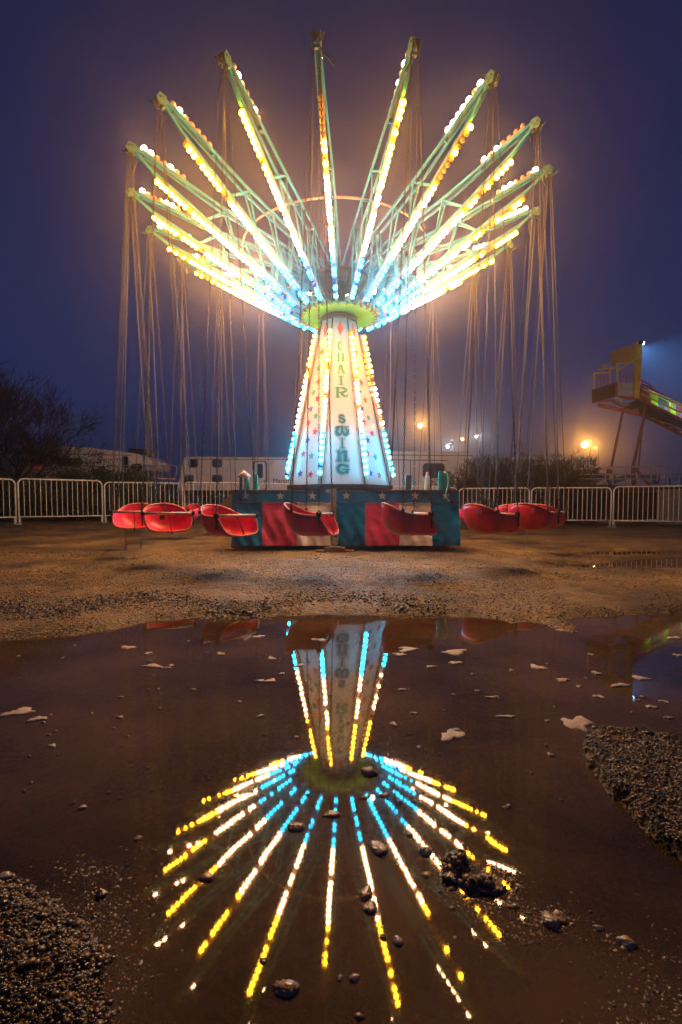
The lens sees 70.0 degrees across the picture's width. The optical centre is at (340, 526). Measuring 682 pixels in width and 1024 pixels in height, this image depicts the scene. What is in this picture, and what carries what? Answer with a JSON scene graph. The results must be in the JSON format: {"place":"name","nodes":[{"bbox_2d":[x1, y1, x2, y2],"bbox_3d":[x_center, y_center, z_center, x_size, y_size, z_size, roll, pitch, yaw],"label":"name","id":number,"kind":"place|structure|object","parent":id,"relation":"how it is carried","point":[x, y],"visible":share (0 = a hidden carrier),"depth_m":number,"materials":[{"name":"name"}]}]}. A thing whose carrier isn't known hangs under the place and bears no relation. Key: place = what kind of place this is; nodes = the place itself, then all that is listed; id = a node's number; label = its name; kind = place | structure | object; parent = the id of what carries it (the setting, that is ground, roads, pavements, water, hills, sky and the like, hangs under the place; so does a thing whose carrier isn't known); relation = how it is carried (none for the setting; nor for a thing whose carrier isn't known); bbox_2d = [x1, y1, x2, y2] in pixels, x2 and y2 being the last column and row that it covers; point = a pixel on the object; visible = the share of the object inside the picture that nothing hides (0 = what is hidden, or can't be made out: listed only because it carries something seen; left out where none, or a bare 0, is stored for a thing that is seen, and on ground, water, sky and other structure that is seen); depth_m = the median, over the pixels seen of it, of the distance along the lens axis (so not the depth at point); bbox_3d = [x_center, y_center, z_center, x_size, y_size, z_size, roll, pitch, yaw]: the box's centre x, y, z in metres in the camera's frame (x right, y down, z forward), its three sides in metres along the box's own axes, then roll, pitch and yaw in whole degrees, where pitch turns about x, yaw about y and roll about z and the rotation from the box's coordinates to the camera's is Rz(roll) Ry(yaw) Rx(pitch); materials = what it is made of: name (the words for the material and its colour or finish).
{"place":"outdoors","nodes":[
{"label":"outdoors","id":0,"kind":"place"},
{"bbox_2d":[0,506,681,1023],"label":"ground","id":1,"kind":"structure","parent":0,"point":[90,538],"depth_m":4.46,"materials":[{"name":"soil"}]},
{"bbox_2d":[0,478,18,524],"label":"crowd barrier","id":2,"kind":"object","parent":1,"relation":"on","point":[15,516],"visible":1,"depth_m":12.00,"materials":[{"name":"metal"}]},
{"bbox_2d":[0,477,44,521],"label":"juniper shrub","id":3,"kind":"object","parent":1,"relation":"on","point":[4,488],"visible":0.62,"depth_m":13.67,"materials":[{"name":"green plant"}]},
{"bbox_2d":[0,468,56,520],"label":"juniper shrub","id":4,"kind":"object","parent":1,"relation":"on","point":[5,475],"visible":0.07,"depth_m":14.65,"materials":[{"name":"green plant"}]},
{"bbox_2d":[0,379,66,477],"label":"bare tree","id":5,"kind":"object","parent":1,"relation":"on","point":[26,448],"visible":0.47,"depth_m":16.18,"materials":[{"name":"brown plant"}]},
{"bbox_2d":[0,481,71,521],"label":"juniper shrub","id":6,"kind":"object","parent":1,"relation":"on","point":[40,503],"visible":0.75,"depth_m":13.95,"materials":[{"name":"green plant"}]},
{"bbox_2d":[17,466,68,520],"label":"juniper shrub","id":7,"kind":"object","parent":1,"relation":"on","point":[35,482],"visible":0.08,"depth_m":14.75,"materials":[{"name":"green plant"}]},
{"bbox_2d":[0,358,107,519],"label":"bare tree","id":8,"kind":"object","parent":1,"relation":"on","point":[6,394],"visible":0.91,"depth_m":15.63,"materials":[{"name":"brown plant"}]},
{"bbox_2d":[0,875,116,1023],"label":"gravel","id":9,"kind":"structure","parent":1,"relation":"on","point":[16,902],"depth_m":0.72,"materials":[{"name":"gravel"}]},
{"bbox_2d":[17,478,104,523],"bbox_3d":[-7.262,-0.649,12.684,1.950,1.149,0.560,-2,3,-37],"label":"crowd barrier","id":10,"kind":"object","parent":1,"relation":"on","point":[61,480],"visible":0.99,"depth_m":12.64,"materials":[{"name":"metal"}]},
{"bbox_2d":[38,454,91,520],"bbox_3d":[-8.506,-1.109,15.028,1.882,2.256,1.685,1,3,25],"label":"juniper shrub","id":11,"kind":"object","parent":1,"relation":"on","point":[73,475],"visible":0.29,"depth_m":14.89,"materials":[{"name":"green plant"}]},
{"bbox_2d":[48,478,113,520],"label":"juniper shrub","id":12,"kind":"object","parent":1,"relation":"on","point":[79,507],"visible":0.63,"depth_m":14.41,"materials":[{"name":"green plant"}]},
{"bbox_2d":[0,433,169,488],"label":"travel trailer","id":13,"kind":"object","parent":1,"relation":"on","point":[130,455],"visible":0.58,"depth_m":17.91,"materials":[{"name":"white paint"}]},
{"bbox_2d":[109,465,177,485],"bbox_3d":[-6.698,-1.620,16.439,2.392,0.903,0.054,0,3,0],"label":"steel handrail","id":14,"kind":"object","parent":13,"relation":"attached to","point":[172,479],"visible":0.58,"depth_m":16.42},
{"bbox_2d":[68,456,116,519],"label":"juniper shrub","id":15,"kind":"object","parent":1,"relation":"on","point":[96,473],"visible":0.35,"depth_m":15.10,"materials":[{"name":"green plant"}]},
{"bbox_2d":[87,462,145,518],"bbox_3d":[-7.187,-0.919,15.530,2.053,2.306,1.880,-1,3,-17],"label":"juniper shrub","id":16,"kind":"object","parent":1,"relation":"on","point":[116,474],"visible":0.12,"depth_m":15.36,"materials":[{"name":"green plant"}]},
{"bbox_2d":[93,474,154,520],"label":"juniper shrub","id":17,"kind":"object","parent":1,"relation":"on","point":[132,495],"visible":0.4,"depth_m":14.73,"materials":[{"name":"green plant"}]},
{"bbox_2d":[104,482,182,522],"bbox_3d":[-5.516,-0.678,13.683,2.066,1.115,0.560,-1,3,-23],"label":"crowd barrier","id":18,"kind":"object","parent":1,"relation":"on","point":[105,515],"visible":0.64,"depth_m":13.51,"materials":[{"name":"metal"}]},
{"bbox_2d":[115,461,172,502],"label":"juniper shrub","id":19,"kind":"object","parent":1,"relation":"on","point":[134,473],"visible":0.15,"depth_m":15.63,"materials":[{"name":"green plant"}]},
{"bbox_2d":[143,481,190,506],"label":"juniper shrub","id":20,"kind":"object","parent":1,"relation":"on","point":[165,491],"visible":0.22,"depth_m":15.59,"materials":[{"name":"green plant"}]},
{"bbox_2d":[184,482,252,515],"bbox_3d":[-3.501,-0.719,14.282,2.119,1.151,0.560,-1,3,-11],"label":"crowd barrier","id":21,"kind":"object","parent":1,"relation":"on","point":[210,488],"visible":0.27,"depth_m":14.19,"materials":[{"name":"metal"}]},
{"bbox_2d":[178,457,289,495],"bbox_3d":[-2.911,-1.674,21.115,7.527,2.414,2.460,0,3,0],"label":"travel trailer","id":22,"kind":"object","parent":1,"relation":"on","point":[277,469],"visible":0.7,"depth_m":19.92,"materials":[{"name":"white paint"}]},
{"bbox_2d":[226,545,262,550],"bbox_3d":[-1.300,0.295,6.607,0.469,0.062,0.254,0,3,0],"label":"timber cribbing","id":23,"kind":"object","parent":1,"relation":"on","point":[238,548],"visible":0.75,"depth_m":6.51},
{"bbox_2d":[259,483,289,489],"bbox_3d":[-1.452,-0.707,14.583,1.985,1.172,0.560,0,3,-6],"label":"crowd barrier","id":24,"kind":"object","parent":1,"relation":"on","point":[284,484],"visible":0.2,"depth_m":14.49,"materials":[{"name":"metal"}]},
{"bbox_2d":[316,547,353,551],"bbox_3d":[-0.080,0.306,6.391,0.504,0.059,0.155,0,3,0],"label":"timber cribbing","id":25,"kind":"object","parent":1,"relation":"on","point":[329,549],"visible":0.89,"depth_m":6.32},
{"bbox_2d":[120,29,557,548],"bbox_3d":[-0.039,-2.137,7.274,5.909,4.920,5.910,0,3,0],"label":"swing ride","id":26,"kind":"object","parent":1,"relation":"on","point":[361,485],"visible":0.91,"depth_m":6.49,"materials":[{"name":"white paint"}]},
{"bbox_2d":[111,197,154,517],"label":"swing chair","id":27,"kind":"object","parent":26,"relation":"hanging from","point":[129,210],"visible":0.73,"depth_m":6.49,"materials":[{"name":"red plastic"}]},
{"bbox_2d":[109,151,157,549],"bbox_3d":[-2.446,-2.024,5.737,0.526,4.603,0.493,-1,3,-12],"label":"swing chair","id":28,"kind":"object","parent":26,"relation":"hanging from","point":[127,516],"visible":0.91,"depth_m":5.72,"materials":[{"name":"red plastic"}]},
{"bbox_2d":[134,234,170,502],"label":"swing chair","id":29,"kind":"object","parent":26,"relation":"hanging from","point":[154,377],"visible":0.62,"depth_m":7.41,"materials":[{"name":"red plastic"}]},
{"bbox_2d":[141,103,194,533],"bbox_3d":[-1.853,-2.112,5.063,0.526,4.379,0.493,-1,3,-28],"label":"swing chair","id":30,"kind":"object","parent":26,"relation":"hanging from","point":[165,518],"visible":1,"depth_m":5.10,"materials":[{"name":"red plastic"}]},
{"bbox_2d":[168,265,199,519],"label":"swing chair","id":31,"kind":"object","parent":26,"relation":"hanging from","point":[196,508],"visible":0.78,"depth_m":8.31,"materials":[{"name":"red plastic"}]},
{"bbox_2d":[209,286,231,503],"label":"swing chair","id":32,"kind":"object","parent":26,"relation":"hanging from","point":[219,396],"visible":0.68,"depth_m":9.04,"materials":[{"name":"plastic"}]},
{"bbox_2d":[198,62,257,537],"bbox_3d":[-1.108,-2.090,4.624,0.493,4.402,0.526,2,3,36],"label":"swing chair","id":33,"kind":"object","parent":26,"relation":"hanging from","point":[219,520],"visible":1,"depth_m":4.61,"materials":[{"name":"red plastic"}]},
{"bbox_2d":[237,470,250,478],"bbox_3d":[-1.287,-0.685,6.448,0.180,0.113,0.133,0,3,0],"label":"rag","id":34,"kind":"object","parent":26,"relation":"hanging from","point":[243,473],"visible":0.99,"depth_m":6.41,"materials":[{"name":"white fabric"}]},
{"bbox_2d":[254,307,268,487],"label":"swing chair","id":35,"kind":"object","parent":26,"relation":"hanging from","point":[258,395],"visible":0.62,"depth_m":9.58,"materials":[{"name":"plastic"}]},
{"bbox_2d":[299,304,307,412],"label":"swing chair","id":36,"kind":"object","parent":26,"relation":"hanging from","point":[301,362],"visible":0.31,"depth_m":9.99,"materials":[{"name":"plastic"}]},
{"bbox_2d":[283,42,338,536],"bbox_3d":[-0.282,-2.095,4.427,0.493,4.394,0.526,1,3,13],"label":"swing chair","id":37,"kind":"object","parent":26,"relation":"hanging from","point":[302,522],"visible":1,"depth_m":4.35,"materials":[{"name":"red plastic"}]},
{"bbox_2d":[382,318,399,489],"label":"swing chair","id":38,"kind":"object","parent":26,"relation":"hanging from","point":[390,392],"visible":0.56,"depth_m":9.89,"materials":[{"name":"metal"}]},
{"bbox_2d":[381,49,436,535],"bbox_3d":[0.624,-2.103,4.495,0.493,4.405,0.526,0,3,-9],"label":"swing chair","id":39,"kind":"object","parent":26,"relation":"hanging from","point":[397,521],"visible":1,"depth_m":4.39,"materials":[{"name":"red plastic"}]},
{"bbox_2d":[424,472,429,489],"bbox_3d":[1.161,-0.602,6.559,0.076,0.254,0.076,0,3,0],"label":"drink bottle","id":40,"kind":"object","parent":26,"relation":"on","point":[426,486],"visible":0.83,"depth_m":6.54,"materials":[{"name":"white plastic"}]},
{"bbox_2d":[417,298,442,488],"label":"chains","id":41,"kind":"object","parent":26,"relation":"hanging from","point":[433,388],"visible":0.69,"depth_m":9.45,"materials":[{"name":"metal"}]},
{"bbox_2d":[455,272,484,520],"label":"swing chair","id":42,"kind":"object","parent":26,"relation":"hanging from","point":[461,517],"visible":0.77,"depth_m":8.77,"materials":[{"name":"plastic"}]},
{"bbox_2d":[462,82,519,533],"bbox_3d":[1.500,-2.121,4.869,0.493,4.424,0.526,-2,3,-29],"label":"swing chair","id":43,"kind":"object","parent":26,"relation":"hanging from","point":[480,519],"visible":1,"depth_m":4.80,"materials":[{"name":"red plastic"}]},
{"bbox_2d":[487,248,521,512],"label":"swing chair","id":44,"kind":"object","parent":26,"relation":"hanging from","point":[502,508],"visible":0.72,"depth_m":7.93,"materials":[{"name":"red plastic"}]},
{"bbox_2d":[513,215,548,504],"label":"swing chair","id":45,"kind":"object","parent":26,"relation":"hanging from","point":[527,339],"visible":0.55,"depth_m":7.04,"materials":[{"name":"red plastic"}]},
{"bbox_2d":[506,127,559,550],"bbox_3d":[2.168,-2.039,5.466,0.526,4.660,0.493,3,4,44],"label":"swing chair","id":46,"kind":"object","parent":26,"relation":"hanging from","point":[533,517],"visible":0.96,"depth_m":5.40,"materials":[{"name":"red plastic"}]},
{"bbox_2d":[522,175,567,526],"bbox_3d":[2.621,-2.187,6.230,0.526,4.446,0.493,2,3,39],"label":"swing chair","id":47,"kind":"object","parent":26,"relation":"hanging from","point":[562,516],"visible":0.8,"depth_m":6.19,"materials":[{"name":"red plastic"}]},
{"bbox_2d":[0,550,681,1023],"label":"puddle","id":48,"kind":"object","parent":1,"relation":"on","point":[280,898],"depth_m":1.10,"materials":[{"name":"liquid"}]},
{"bbox_2d":[0,871,11,879],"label":"stone","id":49,"kind":"object","parent":48,"relation":"on","point":[4,875],"visible":1,"depth_m":0.91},
{"bbox_2d":[0,707,34,716],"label":"foam scrap","id":50,"kind":"object","parent":48,"relation":"on","point":[22,710],"visible":1,"depth_m":1.62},
{"bbox_2d":[25,716,47,722],"bbox_3d":[-0.984,0.625,1.577,0.054,0.005,0.044,0,3,0],"label":"foam scrap","id":51,"kind":"object","parent":48,"relation":"on","point":[37,718],"visible":1,"depth_m":1.57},
{"bbox_2d":[95,888,107,898],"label":"stone","id":52,"kind":"object","parent":48,"relation":"on","point":[101,893],"visible":1,"depth_m":0.87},
{"bbox_2d":[121,645,136,649],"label":"foam scrap","id":53,"kind":"object","parent":48,"relation":"on","point":[124,647],"visible":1,"depth_m":2.36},
{"bbox_2d":[143,663,163,667],"bbox_3d":[-0.803,0.601,2.093,0.105,0.005,0.047,1,3,25],"label":"foam scrap","id":54,"kind":"object","parent":48,"relation":"on","point":[153,665],"visible":1,"depth_m":2.09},
{"bbox_2d":[199,872,213,880],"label":"stone","id":55,"kind":"object","parent":48,"relation":"on","point":[207,876],"visible":1,"depth_m":0.91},
{"bbox_2d":[259,957,266,963],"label":"stone","id":56,"kind":"object","parent":48,"relation":"on","point":[263,960],"visible":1,"depth_m":0.74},
{"bbox_2d":[273,979,299,997],"bbox_3d":[-0.080,0.666,0.702,0.039,0.015,0.027,0,3,3],"label":"stone","id":57,"kind":"object","parent":48,"relation":"on","point":[284,988],"visible":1,"depth_m":0.70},
{"bbox_2d":[287,822,304,831],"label":"stone","id":58,"kind":"object","parent":48,"relation":"on","point":[295,826],"visible":1,"depth_m":1.05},
{"bbox_2d":[322,810,340,817],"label":"stone","id":59,"kind":"object","parent":48,"relation":"on","point":[330,813],"visible":1,"depth_m":1.09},
{"bbox_2d":[10,841,681,1023],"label":"pebbles","id":60,"kind":"object","parent":48,"relation":"on","point":[456,862],"visible":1,"depth_m":0.84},
{"bbox_2d":[349,973,358,982],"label":"stone","id":61,"kind":"object","parent":48,"relation":"on","point":[354,977],"visible":1,"depth_m":0.72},
{"bbox_2d":[360,884,371,900],"bbox_3d":[0.045,0.659,0.874,0.022,0.012,0.040,1,3,23],"label":"stone","id":62,"kind":"object","parent":48,"relation":"on","point":[366,893],"visible":1,"depth_m":0.87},
{"bbox_2d":[360,766,377,776],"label":"stone","id":63,"kind":"object","parent":48,"relation":"on","point":[369,771],"visible":1,"depth_m":1.26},
{"bbox_2d":[363,900,376,913],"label":"stone","id":64,"kind":"object","parent":48,"relation":"on","point":[370,906],"visible":1,"depth_m":0.84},
{"bbox_2d":[370,840,387,855],"bbox_3d":[0.076,0.654,0.988,0.033,0.015,0.047,-1,3,-25],"label":"stone","id":65,"kind":"object","parent":48,"relation":"on","point":[377,847],"visible":1,"depth_m":0.98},
{"bbox_2d":[393,935,402,945],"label":"stone","id":66,"kind":"object","parent":48,"relation":"on","point":[397,940],"visible":1,"depth_m":0.78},
{"bbox_2d":[399,649,412,652],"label":"foam scrap","id":67,"kind":"object","parent":48,"relation":"on","point":[404,650],"visible":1,"depth_m":2.31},
{"bbox_2d":[399,647,418,650],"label":"foam scrap","id":68,"kind":"object","parent":48,"relation":"on","point":[414,649],"visible":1,"depth_m":2.34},
{"bbox_2d":[419,846,431,856],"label":"stone","id":69,"kind":"object","parent":48,"relation":"on","point":[425,851],"visible":1,"depth_m":0.97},
{"bbox_2d":[441,866,459,882],"bbox_3d":[0.219,0.657,0.927,0.054,0.020,0.080,1,3,18],"label":"stone","id":70,"kind":"object","parent":48,"relation":"on","point":[451,876],"visible":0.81,"depth_m":0.90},
{"bbox_2d":[441,728,465,741],"bbox_3d":[0.334,0.630,1.465,0.091,0.005,0.063,-2,4,-42],"label":"foam scrap","id":71,"kind":"object","parent":48,"relation":"on","point":[449,735],"visible":1,"depth_m":1.46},
{"bbox_2d":[443,649,466,655],"bbox_3d":[0.545,0.591,2.304,0.090,0.005,0.123,3,4,44],"label":"foam scrap","id":72,"kind":"object","parent":48,"relation":"on","point":[456,652],"visible":1,"depth_m":2.29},
{"bbox_2d":[448,661,463,664],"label":"foam scrap","id":73,"kind":"object","parent":48,"relation":"on","point":[454,662],"visible":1,"depth_m":2.13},
{"bbox_2d":[478,883,507,896],"bbox_3d":[0.264,0.659,0.886,0.079,0.017,0.047,0,3,0],"label":"stone","id":74,"kind":"object","parent":48,"relation":"on","point":[494,892],"visible":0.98,"depth_m":0.87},
{"bbox_2d":[496,715,514,717],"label":"foam scrap","id":75,"kind":"object","parent":48,"relation":"on","point":[508,716],"visible":1,"depth_m":1.59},
{"bbox_2d":[531,664,548,669],"bbox_3d":[0.844,0.601,2.083,0.064,0.005,0.074,0,3,0],"label":"foam scrap","id":76,"kind":"object","parent":48,"relation":"on","point":[534,666],"visible":1,"depth_m":2.07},
{"bbox_2d":[541,911,559,930],"bbox_3d":[0.351,0.661,0.815,0.030,0.018,0.031,1,3,22],"label":"stone","id":77,"kind":"object","parent":48,"relation":"on","point":[550,920],"visible":1,"depth_m":0.81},
{"bbox_2d":[553,909,567,923],"bbox_3d":[0.371,0.661,0.823,0.021,0.013,0.028,0,3,4],"label":"stone","id":78,"kind":"object","parent":48,"relation":"on","point":[561,916],"visible":1,"depth_m":0.82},
{"bbox_2d":[556,678,569,682],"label":"foam scrap","id":79,"kind":"object","parent":48,"relation":"on","point":[564,680],"visible":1,"depth_m":1.92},
{"bbox_2d":[561,716,593,732],"bbox_3d":[0.756,0.627,1.541,0.101,0.005,0.110,-1,3,-16],"label":"foam scrap","id":80,"kind":"object","parent":48,"relation":"on","point":[581,723],"visible":1,"depth_m":1.54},
{"bbox_2d":[593,924,603,930],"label":"stone","id":81,"kind":"object","parent":48,"relation":"on","point":[598,927],"visible":1,"depth_m":0.80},
{"bbox_2d":[610,683,631,686],"bbox_3d":[1.074,0.611,1.875,0.087,0.005,0.042,0,3,0],"label":"foam scrap","id":82,"kind":"object","parent":48,"relation":"on","point":[620,685],"visible":1,"depth_m":1.86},
{"bbox_2d":[616,935,636,950],"bbox_3d":[0.456,0.663,0.777,0.026,0.013,0.027,-2,3,-33],"label":"stone","id":83,"kind":"object","parent":48,"relation":"on","point":[627,942],"visible":1,"depth_m":0.77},
{"bbox_2d":[632,675,653,679],"bbox_3d":[1.210,0.608,1.952,0.066,0.005,0.054,0,3,0],"label":"foam scrap","id":84,"kind":"object","parent":48,"relation":"on","point":[640,677],"visible":1,"depth_m":1.94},
{"bbox_2d":[0,549,681,636],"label":"gravel","id":85,"kind":"structure","parent":1,"relation":"on","point":[310,574],"depth_m":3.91,"materials":[{"name":"gravel"}]},
{"bbox_2d":[418,422,424,451],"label":"street lamp","id":86,"kind":"object","parent":1,"relation":"on","point":[419,425],"visible":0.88,"depth_m":59.45,"materials":[{"name":"metal"}]},
{"bbox_2d":[392,486,456,489],"bbox_3d":[2.511,-0.619,14.637,1.968,1.199,0.560,0,3,3],"label":"crowd barrier","id":87,"kind":"object","parent":1,"relation":"on","point":[432,487],"visible":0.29,"depth_m":14.61,"materials":[{"name":"metal"}]},
{"bbox_2d":[384,451,472,494],"bbox_3d":[3.499,-1.623,20.132,3.396,2.680,2.428,0,3,0],"label":"travel trailer","id":88,"kind":"object","parent":1,"relation":"on","point":[449,460],"visible":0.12,"depth_m":18.91,"materials":[{"name":"white paint"}]},
{"bbox_2d":[422,546,454,550],"bbox_3d":[1.330,0.304,6.661,0.420,0.057,0.229,0,3,0],"label":"timber cribbing","id":89,"kind":"object","parent":1,"relation":"on","point":[432,548],"visible":0.89,"depth_m":6.56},
{"bbox_2d":[427,453,521,508],"bbox_3d":[4.149,-1.153,15.837,3.112,2.299,2.673,-3,4,-43],"label":"bare bush","id":90,"kind":"object","parent":1,"relation":"on","point":[459,483],"visible":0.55,"depth_m":15.53,"materials":[{"name":"plant"}]},
{"bbox_2d":[459,487,529,525],"bbox_3d":[4.511,-0.574,14.389,2.033,1.134,0.560,1,3,11],"label":"crowd barrier","id":91,"kind":"object","parent":1,"relation":"on","point":[502,488],"visible":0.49,"depth_m":14.37,"materials":[{"name":"metal"}]},
{"bbox_2d":[454,447,542,507],"bbox_3d":[5.434,-1.425,16.854,3.492,2.754,3.217,0,3,0],"label":"bare bush","id":92,"kind":"object","parent":1,"relation":"on","point":[500,475],"visible":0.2,"depth_m":16.81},
{"bbox_2d":[461,439,588,510],"bbox_3d":[5.269,-1.451,15.995,3.920,2.890,3.886,0,3,-9],"label":"bare bush","id":93,"kind":"object","parent":1,"relation":"on","point":[534,467],"visible":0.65,"depth_m":15.34,"materials":[{"name":"plant"}]},
{"bbox_2d":[470,445,604,513],"bbox_3d":[6.155,-1.289,15.492,3.293,2.605,3.228,-1,3,-22],"label":"bare bush","id":94,"kind":"object","parent":1,"relation":"on","point":[541,478],"visible":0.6,"depth_m":15.07,"materials":[{"name":"plant"}]},
{"bbox_2d":[497,457,592,503],"bbox_3d":[10.394,-1.983,25.171,4.059,2.932,2.528,0,3,0],"label":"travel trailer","id":95,"kind":"object","parent":1,"relation":"on","point":[549,462],"visible":0.02,"depth_m":23.88,"materials":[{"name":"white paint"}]},
{"bbox_2d":[517,451,610,523],"bbox_3d":[7.420,-1.240,15.830,3.233,2.486,2.947,-2,3,-29],"label":"bare bush","id":96,"kind":"object","parent":1,"relation":"on","point":[582,481],"visible":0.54,"depth_m":15.46,"materials":[{"name":"plant"}]},
{"bbox_2d":[524,456,604,507],"bbox_3d":[7.532,-1.278,16.733,2.761,2.470,2.665,1,3,29],"label":"bare bush","id":97,"kind":"object","parent":1,"relation":"on","point":[572,476],"visible":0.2,"depth_m":16.23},
{"bbox_2d":[531,487,611,526],"bbox_3d":[6.574,-0.552,13.939,2.149,1.132,0.560,1,3,13],"label":"crowd barrier","id":98,"kind":"object","parent":1,"relation":"on","point":[540,488],"visible":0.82,"depth_m":13.85,"materials":[{"name":"metal"}]},
{"bbox_2d":[582,441,590,457],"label":"street lamp","id":99,"kind":"object","parent":1,"relation":"on","point":[584,444],"visible":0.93,"depth_m":47.62,"materials":[{"name":"metal"}]},
{"bbox_2d":[555,466,681,519],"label":"slide trailer","id":100,"kind":"object","parent":1,"relation":"on","point":[644,505],"visible":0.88,"depth_m":15.78,"materials":[{"name":"metal"}]},
{"bbox_2d":[592,341,681,484],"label":"fun slide","id":101,"kind":"object","parent":100,"relation":"on","point":[644,404],"visible":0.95,"depth_m":16.91,"materials":[{"name":"yellow paint"}]},
{"bbox_2d":[582,725,681,858],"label":"gravel","id":102,"kind":"structure","parent":1,"relation":"on","point":[644,744],"depth_m":1.23,"materials":[{"name":"gravel"}]},
{"bbox_2d":[611,485,681,526],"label":"crowd barrier","id":103,"kind":"object","parent":1,"relation":"on","point":[642,520],"visible":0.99,"depth_m":13.41,"materials":[{"name":"metal"}]},
{"bbox_2d":[0,0,681,484],"label":"sky","id":104,"kind":"structure","parent":0,"point":[78,78],"materials":[{"name":"blue"}]},
{"bbox_2d":[156,473,601,506],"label":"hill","id":105,"kind":"structure","parent":0,"point":[211,499],"depth_m":98.13,"materials":[{"name":"plant"}]},
{"bbox_2d":[656,489,681,524],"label":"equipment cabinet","id":106,"kind":"object","parent":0,"point":[663,514],"visible":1,"depth_m":14.76,"materials":[{"name":"metal"}]},
{"bbox_2d":[665,473,670,484],"bbox_3d":[10.043,-1.419,14.950,0.260,0.420,0.260,0,3,0],"label":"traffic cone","id":107,"kind":"object","parent":106,"relation":"on","point":[667,481],"visible":0.69,"depth_m":14.91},
{"bbox_2d":[676,473,681,484],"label":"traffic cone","id":108,"kind":"object","parent":106,"relation":"on","point":[679,480],"visible":0.74,"depth_m":14.91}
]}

